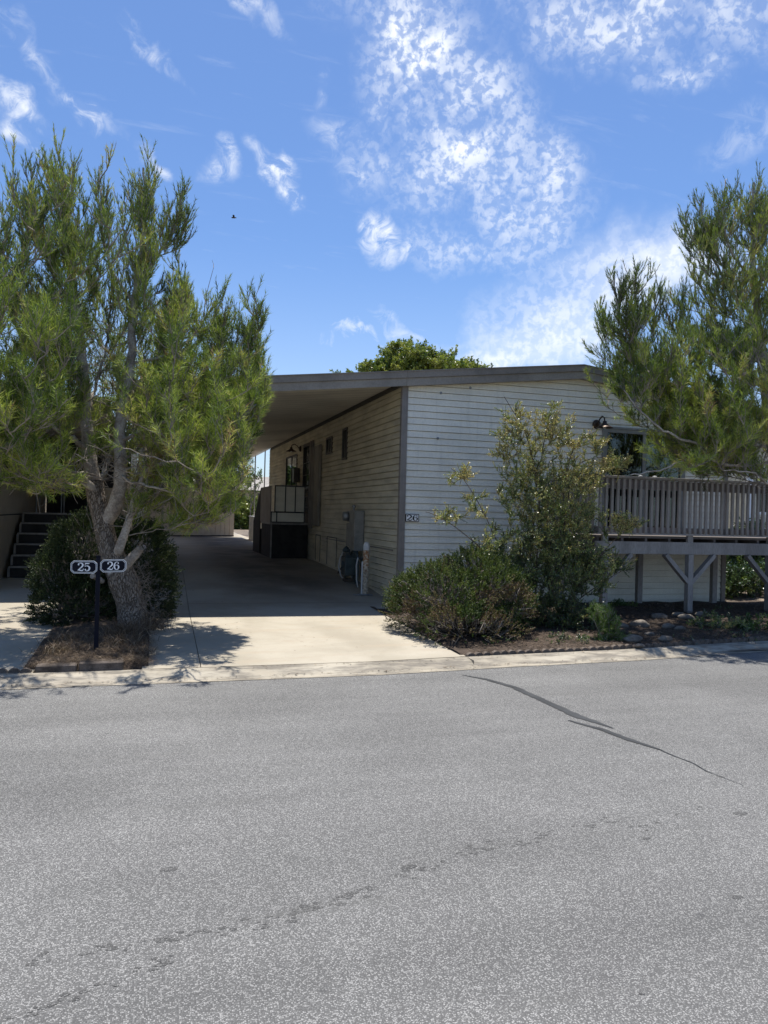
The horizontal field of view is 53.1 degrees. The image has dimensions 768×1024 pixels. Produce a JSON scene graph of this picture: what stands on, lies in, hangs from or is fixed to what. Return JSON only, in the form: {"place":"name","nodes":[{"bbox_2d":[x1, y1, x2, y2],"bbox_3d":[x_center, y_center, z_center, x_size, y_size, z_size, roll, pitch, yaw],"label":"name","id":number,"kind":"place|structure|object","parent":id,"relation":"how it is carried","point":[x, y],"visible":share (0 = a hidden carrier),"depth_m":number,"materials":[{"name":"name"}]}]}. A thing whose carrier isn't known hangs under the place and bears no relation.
{"place":"outdoors","nodes":[
{"label":"outdoors","id":0,"kind":"place"},
{"bbox_2d":[0,578,58,673],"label":"neighbour driveway","id":1,"kind":"structure","parent":0,"point":[15,636],"depth_m":9.01,"materials":[{"name":"concrete"}]},
{"bbox_2d":[0,667,31,673],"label":"edging block","id":2,"kind":"object","parent":1,"relation":"on","point":[16,670],"depth_m":6.80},
{"bbox_2d":[3,578,464,660],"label":"driveway litter","id":3,"kind":"object","parent":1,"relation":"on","point":[237,622],"visible":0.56,"depth_m":9.61,"materials":[{"name":"plant"}]},
{"bbox_2d":[35,628,99,644],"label":"dry grass","id":4,"kind":"structure","parent":0,"point":[69,637],"depth_m":7.99,"materials":[{"name":"plant"}]},
{"bbox_2d":[24,567,150,672],"bbox_3d":[-3.789,1.298,10.618,1.080,0.513,7.758,2,0,-17],"label":"tree bed","id":5,"kind":"object","parent":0,"point":[133,665],"visible":0.09,"depth_m":7.94,"materials":[{"name":"soil"}]},
{"bbox_2d":[35,662,76,672],"bbox_3d":[-2.947,1.411,6.926,0.340,0.090,0.115,2,0,-17],"label":"edging stone","id":6,"kind":"object","parent":5,"relation":"on","point":[55,667],"visible":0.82,"depth_m":6.88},
{"bbox_2d":[19,637,92,655],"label":"dry grass","id":7,"kind":"structure","parent":5,"relation":"on","point":[61,647],"depth_m":7.41,"materials":[{"name":"plant"}]},
{"bbox_2d":[22,612,161,667],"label":"fallen needles","id":8,"kind":"object","parent":5,"relation":"on","point":[35,661],"visible":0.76,"depth_m":7.40,"materials":[{"name":"plant"}]},
{"bbox_2d":[71,555,126,650],"bbox_3d":[-2.769,0.949,7.441,0.506,1.053,0.069,2,0,-17],"label":"number post","id":9,"kind":"object","parent":5,"relation":"on","point":[113,565],"visible":0.98,"depth_m":7.43,"materials":[{"name":"black metal"}]},
{"bbox_2d":[79,658,123,670],"bbox_3d":[-2.595,1.413,7.074,0.380,0.105,0.195,2,0,-17],"label":"stone block","id":10,"kind":"object","parent":5,"relation":"on","point":[100,665],"depth_m":6.99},
{"bbox_2d":[21,503,184,626],"bbox_3d":[-3.583,0.658,9.960,1.969,1.585,2.021,2,0,-17],"label":"juniper shrub","id":11,"kind":"object","parent":5,"relation":"on","point":[72,594],"visible":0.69,"depth_m":9.59,"materials":[{"name":"green plant"}]},
{"bbox_2d":[90,615,154,638],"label":"dry grass","id":12,"kind":"structure","parent":5,"relation":"on","point":[127,629],"depth_m":8.23,"materials":[{"name":"plant"}]},
{"bbox_2d":[99,630,158,646],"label":"dry grass","id":13,"kind":"structure","parent":5,"relation":"on","point":[125,640],"depth_m":7.87,"materials":[{"name":"plant"}]},
{"bbox_2d":[0,121,275,630],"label":"pine tree","id":14,"kind":"object","parent":5,"relation":"on","point":[214,405],"visible":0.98,"depth_m":8.48,"materials":[{"name":"green plant"}]},
{"bbox_2d":[118,643,157,656],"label":"dry grass","id":15,"kind":"structure","parent":5,"relation":"on","point":[138,649],"depth_m":7.48,"materials":[{"name":"plant"}]},
{"bbox_2d":[128,540,152,566],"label":"neighbour path","id":16,"kind":"structure","parent":0,"point":[144,546],"depth_m":18.22,"materials":[{"name":"concrete"}]},
{"bbox_2d":[128,607,176,631],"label":"dry grass","id":17,"kind":"structure","parent":0,"point":[153,620],"depth_m":8.91,"materials":[{"name":"plant"}]},
{"bbox_2d":[142,536,199,668],"bbox_3d":[-6.204,1.219,21.929,0.528,0.554,30.897,2,0,-16],"label":"driveway strip","id":18,"kind":"object","parent":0,"point":[176,648],"visible":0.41,"depth_m":8.56,"materials":[{"name":"concrete"}]},
{"bbox_2d":[193,476,268,498],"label":"house","id":19,"kind":"structure","parent":0,"point":[262,484],"depth_m":60.00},
{"bbox_2d":[173,533,473,666],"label":"driveway","id":20,"kind":"structure","parent":0,"point":[239,577],"depth_m":10.70,"materials":[{"name":"concrete"}]},
{"bbox_2d":[127,478,233,535],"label":"garden shed","id":21,"kind":"structure","parent":20,"relation":"on","point":[222,529],"depth_m":30.25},
{"bbox_2d":[248,493,259,539],"bbox_3d":[-4.452,0.176,28.372,0.900,1.732,1.550,2,0,-17],"label":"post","id":22,"kind":"object","parent":20,"relation":"on","point":[251,519],"visible":0.06,"depth_m":28.29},
{"bbox_2d":[253,456,255,515],"bbox_3d":[-4.806,-0.649,28.548,0.070,3.360,0.067,2,0,-17],"label":"garden pole","id":23,"kind":"object","parent":20,"relation":"on","point":[254,487],"visible":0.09,"depth_m":28.53,"materials":[{"name":"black metal"}]},
{"bbox_2d":[353,542,372,595],"bbox_3d":[-0.342,0.925,12.617,0.290,0.872,0.200,2,0,-17],"label":"bollard","id":24,"kind":"object","parent":20,"relation":"on","point":[365,573],"visible":1,"depth_m":12.59,"materials":[{"name":"metal"}]},
{"bbox_2d":[0,651,767,1023],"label":"road","id":25,"kind":"structure","parent":0,"point":[272,803],"depth_m":3.57,"materials":[{"name":"grey asphalt"}]},
{"bbox_2d":[6,806,747,1018],"bbox_3d":[0.422,1.567,3.094,3.498,0.001,1.356,2,0,-17],"label":"road stain","id":26,"kind":"object","parent":25,"relation":"on","point":[348,895],"visible":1,"depth_m":2.94,"materials":[{"name":"asphalt"}]},
{"bbox_2d":[462,674,612,727],"bbox_3d":[1.288,1.593,6.623,0.203,0.001,2.015,2,0,-26],"label":"crack filler","id":27,"kind":"object","parent":25,"relation":"on","point":[566,711],"visible":1,"depth_m":6.41,"materials":[{"name":"black asphalt"}]},
{"bbox_2d":[569,720,658,748],"bbox_3d":[1.653,1.601,5.563,0.078,0.001,0.827,2,0,-31],"label":"crack filler","id":28,"kind":"object","parent":25,"relation":"on","point":[619,735],"visible":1,"depth_m":5.51,"materials":[{"name":"black asphalt"}]},
{"bbox_2d":[660,749,741,784],"bbox_3d":[1.987,1.608,4.874,0.035,0.001,0.728,2,0,-19],"label":"crack","id":29,"kind":"object","parent":25,"relation":"on","point":[696,764],"visible":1,"depth_m":4.90,"materials":[{"name":"black asphalt"}]},
{"bbox_2d":[0,529,767,668],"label":"ground","id":30,"kind":"structure","parent":0,"point":[744,597],"depth_m":14.32,"materials":[{"name":"grey concrete"}]},
{"bbox_2d":[0,396,114,578],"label":"neighbour house","id":31,"kind":"structure","parent":30,"relation":"on","point":[15,504],"depth_m":14.66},
{"bbox_2d":[7,445,128,577],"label":"entry stairs","id":32,"kind":"structure","parent":30,"relation":"on","point":[31,533],"depth_m":13.67,"materials":[{"name":"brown wood"}]},
{"bbox_2d":[35,477,64,512],"bbox_3d":[-6.465,-0.454,14.931,0.466,0.951,0.486,2,0,-17],"label":"patio chair","id":33,"kind":"object","parent":32,"relation":"on","point":[53,493],"visible":0.27,"depth_m":15.05,"materials":[{"name":"metal"}]},
{"bbox_2d":[126,445,189,478],"bbox_3d":[-12.867,-1.387,35.032,8.597,4.439,2.612,2,0,-17],"label":"leafy tree","id":34,"kind":"object","parent":30,"relation":"on","point":[129,464],"visible":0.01,"depth_m":34.83,"materials":[{"name":"green plant"}]},
{"bbox_2d":[234,491,259,529],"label":"bushy hedge","id":35,"kind":"object","parent":30,"relation":"on","point":[241,518],"visible":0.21,"depth_m":43.03,"materials":[{"name":"green plant"}]},
{"bbox_2d":[244,459,263,533],"bbox_3d":[-6.010,-0.695,34.983,1.583,3.416,0.969,2,0,-3],"label":"young tree","id":36,"kind":"object","parent":30,"relation":"on","point":[258,483],"visible":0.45,"depth_m":34.94,"materials":[{"name":"green plant"}]},
{"bbox_2d":[264,451,265,486],"bbox_3d":[-4.465,-0.640,28.650,0.070,3.360,0.067,2,0,-17],"label":"garden pole","id":37,"kind":"object","parent":30,"relation":"on","point":[264,467],"visible":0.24,"depth_m":28.63,"materials":[{"name":"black metal"}]},
{"bbox_2d":[130,370,407,565],"bbox_3d":[-4.526,-0.465,20.758,4.037,3.576,20.247,2,0,-17],"label":"carport","id":38,"kind":"object","parent":30,"relation":"on","point":[301,404],"visible":0.39,"depth_m":13.15,"materials":[{"name":"beige metal"}]},
{"bbox_2d":[253,485,307,557],"bbox_3d":[-2.733,0.257,20.019,0.935,1.802,3.140,2,0,-17],"label":"side porch","id":39,"kind":"object","parent":30,"relation":"on","point":[280,530],"visible":0.96,"depth_m":18.60,"materials":[{"name":"grey wood"}]},
{"bbox_2d":[0,641,767,689],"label":"curb","id":40,"kind":"structure","parent":30,"relation":"on","point":[100,678],"depth_m":7.49,"materials":[{"name":"concrete"}]},
{"bbox_2d":[6,640,765,689],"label":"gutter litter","id":41,"kind":"object","parent":40,"relation":"on","point":[378,670],"visible":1,"depth_m":7.53,"materials":[{"name":"plant"}]},
{"bbox_2d":[329,335,493,372],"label":"leafy tree","id":42,"kind":"object","parent":30,"relation":"on","point":[398,355],"visible":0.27,"depth_m":42.40,"materials":[{"name":"green plant"}]},
{"bbox_2d":[269,364,728,602],"bbox_3d":[1.136,-0.439,19.489,6.245,4.014,14.567,2,0,-17],"label":"mobile home","id":43,"kind":"object","parent":30,"relation":"on","point":[385,463],"visible":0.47,"depth_m":12.55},
{"bbox_2d":[285,454,297,485],"bbox_3d":[-2.551,-1.030,21.261,0.060,1.050,1.750,2,0,-17],"label":"window","id":44,"kind":"structure","parent":43,"relation":"in","point":[291,461],"depth_m":21.47,"materials":[{"name":"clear glass"}]},
{"bbox_2d":[286,444,300,451],"bbox_3d":[-2.341,-1.658,19.885,0.388,0.221,0.276,2,0,-17],"label":"wall lamp","id":45,"kind":"object","parent":43,"relation":"attached to","point":[291,449],"visible":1,"depth_m":19.87,"materials":[{"name":"brown metal"}]},
{"bbox_2d":[292,468,299,482],"bbox_3d":[-2.311,-0.956,20.097,0.165,0.370,0.300,2,0,-17],"label":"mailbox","id":46,"kind":"object","parent":43,"relation":"attached to","point":[295,474],"visible":1,"depth_m":19.98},
{"bbox_2d":[302,442,309,522],"bbox_3d":[-1.933,-0.708,19.074,0.095,1.990,0.900,2,0,-17],"label":"security door","id":47,"kind":"structure","parent":43,"relation":"in","point":[306,447],"depth_m":19.10,"materials":[{"name":"black metal"}]},
{"bbox_2d":[326,436,333,454],"bbox_3d":[-1.172,-1.443,16.698,0.060,0.370,0.580,2,0,-17],"label":"window","id":48,"kind":"structure","parent":43,"relation":"in","point":[329,440],"depth_m":16.68,"materials":[{"name":"black glass"}]},
{"bbox_2d":[341,427,347,459],"bbox_3d":[-0.767,-1.355,15.337,0.060,0.630,0.380,2,0,-17],"label":"window","id":49,"kind":"structure","parent":43,"relation":"in","point":[344,431],"depth_m":15.32,"materials":[{"name":"black glass"}]},
{"bbox_2d":[337,505,363,586],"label":"utility meters","id":50,"kind":"object","parent":43,"relation":"attached to","point":[349,559],"visible":0.94,"depth_m":13.74,"materials":[{"name":"metal"}]},
{"bbox_2d":[405,514,418,521],"bbox_3d":[0.433,0.090,11.824,0.220,0.120,0.024,2,0,-17],"label":"house number plaque","id":51,"kind":"object","parent":43,"relation":"attached to","point":[411,517],"visible":1,"depth_m":11.81,"materials":[{"name":"white metal"}]},
{"bbox_2d":[592,416,612,428],"bbox_3d":[3.575,-1.467,12.566,0.276,0.221,0.388,2,0,-17],"label":"wall lamp","id":52,"kind":"object","parent":43,"relation":"attached to","point":[596,424],"visible":1,"depth_m":12.61,"materials":[{"name":"brown metal"}]},
{"bbox_2d":[601,427,684,533],"bbox_3d":[4.374,-0.522,13.074,1.630,1.765,0.174,2,0,-17],"label":"sliding door","id":53,"kind":"structure","parent":43,"relation":"in","point":[623,430],"depth_m":13.02,"materials":[{"name":"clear glass"}]},
{"bbox_2d":[543,475,767,612],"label":"raised deck","id":54,"kind":"structure","parent":30,"relation":"on","point":[689,542],"depth_m":11.40,"materials":[{"name":"grey wood"}]},
{"bbox_2d":[725,516,765,598],"bbox_3d":[7.382,0.929,16.065,4.024,1.723,3.479,2,0,-17],"label":"dark bush","id":55,"kind":"object","parent":30,"relation":"on","point":[742,576],"visible":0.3,"depth_m":14.55,"materials":[{"name":"green plant"}]},
{"bbox_2d":[728,448,767,561],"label":"house","id":56,"kind":"structure","parent":30,"relation":"on","point":[733,479],"depth_m":17.69,"materials":[{"name":"wood"}]},
{"bbox_2d":[758,471,767,514],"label":"window","id":57,"kind":"structure","parent":56,"relation":"in","point":[765,471],"depth_m":17.67,"materials":[{"name":"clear glass"}]},
{"bbox_2d":[0,0,767,476],"label":"sky","id":58,"kind":"structure","parent":0,"point":[470,175],"materials":[{"name":"blue"}]},
{"bbox_2d":[370,600,767,656],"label":"planting bed","id":59,"kind":"object","parent":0,"point":[457,647],"visible":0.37,"depth_m":9.92,"materials":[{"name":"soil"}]},
{"bbox_2d":[378,544,541,645],"bbox_3d":[0.996,1.029,9.576,2.010,1.255,2.171,2,0,-17],"label":"juniper shrub","id":60,"kind":"object","parent":59,"relation":"on","point":[461,606],"visible":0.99,"depth_m":9.27,"materials":[{"name":"green plant"}]},
{"bbox_2d":[465,651,490,656],"bbox_3d":[1.012,1.546,8.256,0.295,0.083,0.050,2,0,-24],"label":"edging block","id":61,"kind":"object","parent":59,"relation":"on","point":[470,654],"depth_m":8.23,"materials":[{"name":"grey concrete"}]},
{"bbox_2d":[491,650,515,654],"bbox_3d":[1.302,1.548,8.373,0.295,0.083,0.050,2,0,-21],"label":"edging block","id":62,"kind":"object","parent":59,"relation":"on","point":[504,652],"depth_m":8.35,"materials":[{"name":"grey concrete"}]},
{"bbox_2d":[516,649,540,653],"bbox_3d":[1.594,1.559,8.482,0.295,0.083,0.050,2,0,-18],"label":"edging block","id":63,"kind":"object","parent":59,"relation":"on","point":[527,651],"depth_m":8.46,"materials":[{"name":"grey concrete"}]},
{"bbox_2d":[427,397,648,635],"bbox_3d":[2.010,0.158,10.115,3.136,3.413,1.372,2,0,-17],"label":"tall shrub","id":64,"kind":"object","parent":59,"relation":"on","point":[586,559],"visible":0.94,"depth_m":10.21,"materials":[{"name":"green plant"}]},
{"bbox_2d":[541,648,564,652],"bbox_3d":[1.884,1.565,8.591,0.295,0.083,0.050,2,0,-21],"label":"edging block","id":65,"kind":"object","parent":59,"relation":"on","point":[550,650],"depth_m":8.56,"materials":[{"name":"grey concrete"}]},
{"bbox_2d":[535,630,594,644],"bbox_3d":[2.118,1.589,9.250,0.930,0.350,0.673,2,0,-17],"label":"shrub","id":66,"kind":"object","parent":59,"relation":"on","point":[567,637],"visible":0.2,"depth_m":9.24,"materials":[{"name":"green plant"}]},
{"bbox_2d":[564,647,588,651],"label":"edging block","id":67,"kind":"structure","parent":59,"relation":"on","point":[574,649],"depth_m":8.68,"materials":[{"name":"grey concrete"}]},
{"bbox_2d":[588,646,611,650],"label":"edging block","id":68,"kind":"structure","parent":59,"relation":"on","point":[596,648],"depth_m":8.78,"materials":[{"name":"grey concrete"}]},
{"bbox_2d":[586,599,630,641],"bbox_3d":[2.723,1.355,9.372,0.532,0.631,0.498,2,0,-17],"label":"feathery shrub","id":69,"kind":"object","parent":59,"relation":"on","point":[608,631],"visible":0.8,"depth_m":9.29,"materials":[{"name":"green plant"}]},
{"bbox_2d":[610,644,632,649],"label":"edging block","id":70,"kind":"structure","parent":59,"relation":"on","point":[621,646],"depth_m":8.90,"materials":[{"name":"grey concrete"}]},
{"bbox_2d":[608,598,637,606],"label":"fern shrub","id":71,"kind":"object","parent":59,"relation":"on","point":[618,602],"visible":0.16,"depth_m":11.79,"materials":[{"name":"green plant"}]},
{"bbox_2d":[619,622,628,627],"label":"rock","id":72,"kind":"object","parent":59,"relation":"on","point":[623,625],"visible":0.52,"depth_m":10.05,"materials":[{"name":"grey stone"}]},
{"bbox_2d":[622,634,642,642],"bbox_3d":[2.992,1.538,9.282,0.264,0.117,0.179,2,0,-21],"label":"rock","id":73,"kind":"object","parent":59,"relation":"on","point":[633,638],"visible":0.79,"depth_m":9.22,"materials":[{"name":"grey stone"}]},
{"bbox_2d":[629,619,649,627],"bbox_3d":[3.414,1.496,10.277,0.269,0.122,0.162,1,0,1],"label":"rock","id":74,"kind":"object","parent":59,"relation":"on","point":[641,623],"visible":0.91,"depth_m":10.22,"materials":[{"name":"grey stone"}]},
{"bbox_2d":[635,643,644,647],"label":"rock","id":75,"kind":"object","parent":59,"relation":"on","point":[638,645],"visible":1,"depth_m":8.91,"materials":[{"name":"grey stone"}]},
{"bbox_2d":[632,643,652,648],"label":"edging block","id":76,"kind":"structure","parent":59,"relation":"on","point":[647,645],"depth_m":9.05,"materials":[{"name":"grey concrete"}]},
{"bbox_2d":[644,632,654,635],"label":"rock","id":77,"kind":"object","parent":59,"relation":"on","point":[650,633],"visible":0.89,"depth_m":9.67,"materials":[{"name":"grey stone"}]},
{"bbox_2d":[651,613,667,618],"bbox_3d":[3.874,1.471,10.827,0.232,0.101,0.159,1,0,5],"label":"rock","id":78,"kind":"object","parent":59,"relation":"on","point":[658,615],"visible":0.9,"depth_m":10.77,"materials":[{"name":"grey stone"}]},
{"bbox_2d":[652,642,673,646],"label":"edging block","id":79,"kind":"structure","parent":59,"relation":"on","point":[662,644],"depth_m":9.16,"materials":[{"name":"grey concrete"}]},
{"bbox_2d":[643,602,683,609],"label":"shrub","id":80,"kind":"object","parent":59,"relation":"on","point":[665,605],"visible":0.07,"depth_m":11.75,"materials":[{"name":"plant"}]},
{"bbox_2d":[657,635,672,641],"bbox_3d":[3.439,1.553,9.408,0.206,0.085,0.135,2,0,-13],"label":"rock","id":81,"kind":"object","parent":59,"relation":"on","point":[666,638],"visible":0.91,"depth_m":9.37,"materials":[{"name":"grey stone"}]},
{"bbox_2d":[661,623,674,628],"bbox_3d":[3.776,1.521,10.248,0.210,0.089,0.128,2,0,-20],"label":"rock","id":82,"kind":"object","parent":59,"relation":"on","point":[666,625],"visible":0.96,"depth_m":10.20,"materials":[{"name":"grey stone"}]},
{"bbox_2d":[580,161,767,494],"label":"pine tree","id":83,"kind":"object","parent":59,"relation":"on","point":[732,435],"visible":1,"depth_m":10.11,"materials":[{"name":"green plant"}]},
{"bbox_2d":[671,612,683,615],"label":"rock","id":84,"kind":"object","parent":59,"relation":"on","point":[675,613],"visible":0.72,"depth_m":10.98,"materials":[{"name":"grey stone"}]},
{"bbox_2d":[674,626,684,629],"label":"rock","id":85,"kind":"object","parent":59,"relation":"on","point":[679,628],"visible":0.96,"depth_m":10.13,"materials":[{"name":"grey stone"}]},
{"bbox_2d":[673,641,692,645],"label":"edging block","id":86,"kind":"structure","parent":59,"relation":"on","point":[681,643],"depth_m":9.28,"materials":[{"name":"grey concrete"}]},
{"bbox_2d":[677,614,694,619],"bbox_3d":[4.255,1.494,10.842,0.254,0.119,0.167,2,0,-19],"label":"rock","id":87,"kind":"object","parent":59,"relation":"on","point":[685,616],"visible":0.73,"depth_m":10.78,"materials":[{"name":"grey stone"}]},
{"bbox_2d":[692,639,711,644],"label":"edging block","id":88,"kind":"structure","parent":59,"relation":"on","point":[701,641],"depth_m":9.40,"materials":[{"name":"grey concrete"}]},
{"bbox_2d":[695,611,709,617],"bbox_3d":[4.599,1.487,11.112,0.230,0.101,0.172,2,0,-8],"label":"rock","id":89,"kind":"object","parent":59,"relation":"on","point":[699,613],"visible":0.53,"depth_m":11.07,"materials":[{"name":"grey stone"}]},
{"bbox_2d":[686,609,751,630],"bbox_3d":[4.568,1.606,10.486,1.029,0.580,0.672,2,0,-17],"label":"shrub","id":90,"kind":"object","parent":59,"relation":"on","point":[731,623],"visible":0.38,"depth_m":10.44,"materials":[{"name":"green plant"}]},
{"bbox_2d":[711,638,729,643],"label":"edging block","id":91,"kind":"structure","parent":59,"relation":"on","point":[717,641],"depth_m":9.53,"materials":[{"name":"grey concrete"}]},
{"bbox_2d":[715,604,732,609],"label":"shrub","id":92,"kind":"object","parent":59,"relation":"on","point":[716,605],"visible":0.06,"depth_m":11.91,"materials":[{"name":"green plant"}]},
{"bbox_2d":[729,637,747,642],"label":"edging block","id":93,"kind":"structure","parent":59,"relation":"on","point":[737,639],"depth_m":9.66,"materials":[{"name":"grey concrete"}]},
{"bbox_2d":[718,627,758,641],"bbox_3d":[4.649,1.666,9.998,1.017,0.309,0.714,2,0,-17],"label":"shrub","id":94,"kind":"object","parent":59,"relation":"on","point":[743,634],"visible":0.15,"depth_m":9.96,"materials":[{"name":"green plant"}]},
{"bbox_2d":[734,612,767,630],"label":"shrub","id":95,"kind":"object","parent":59,"relation":"on","point":[754,623],"visible":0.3,"depth_m":10.50,"materials":[{"name":"green plant"}]},
{"bbox_2d":[747,636,767,641],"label":"edging block","id":96,"kind":"structure","parent":59,"relation":"on","point":[761,638],"depth_m":9.79,"materials":[{"name":"grey concrete"}]}
]}

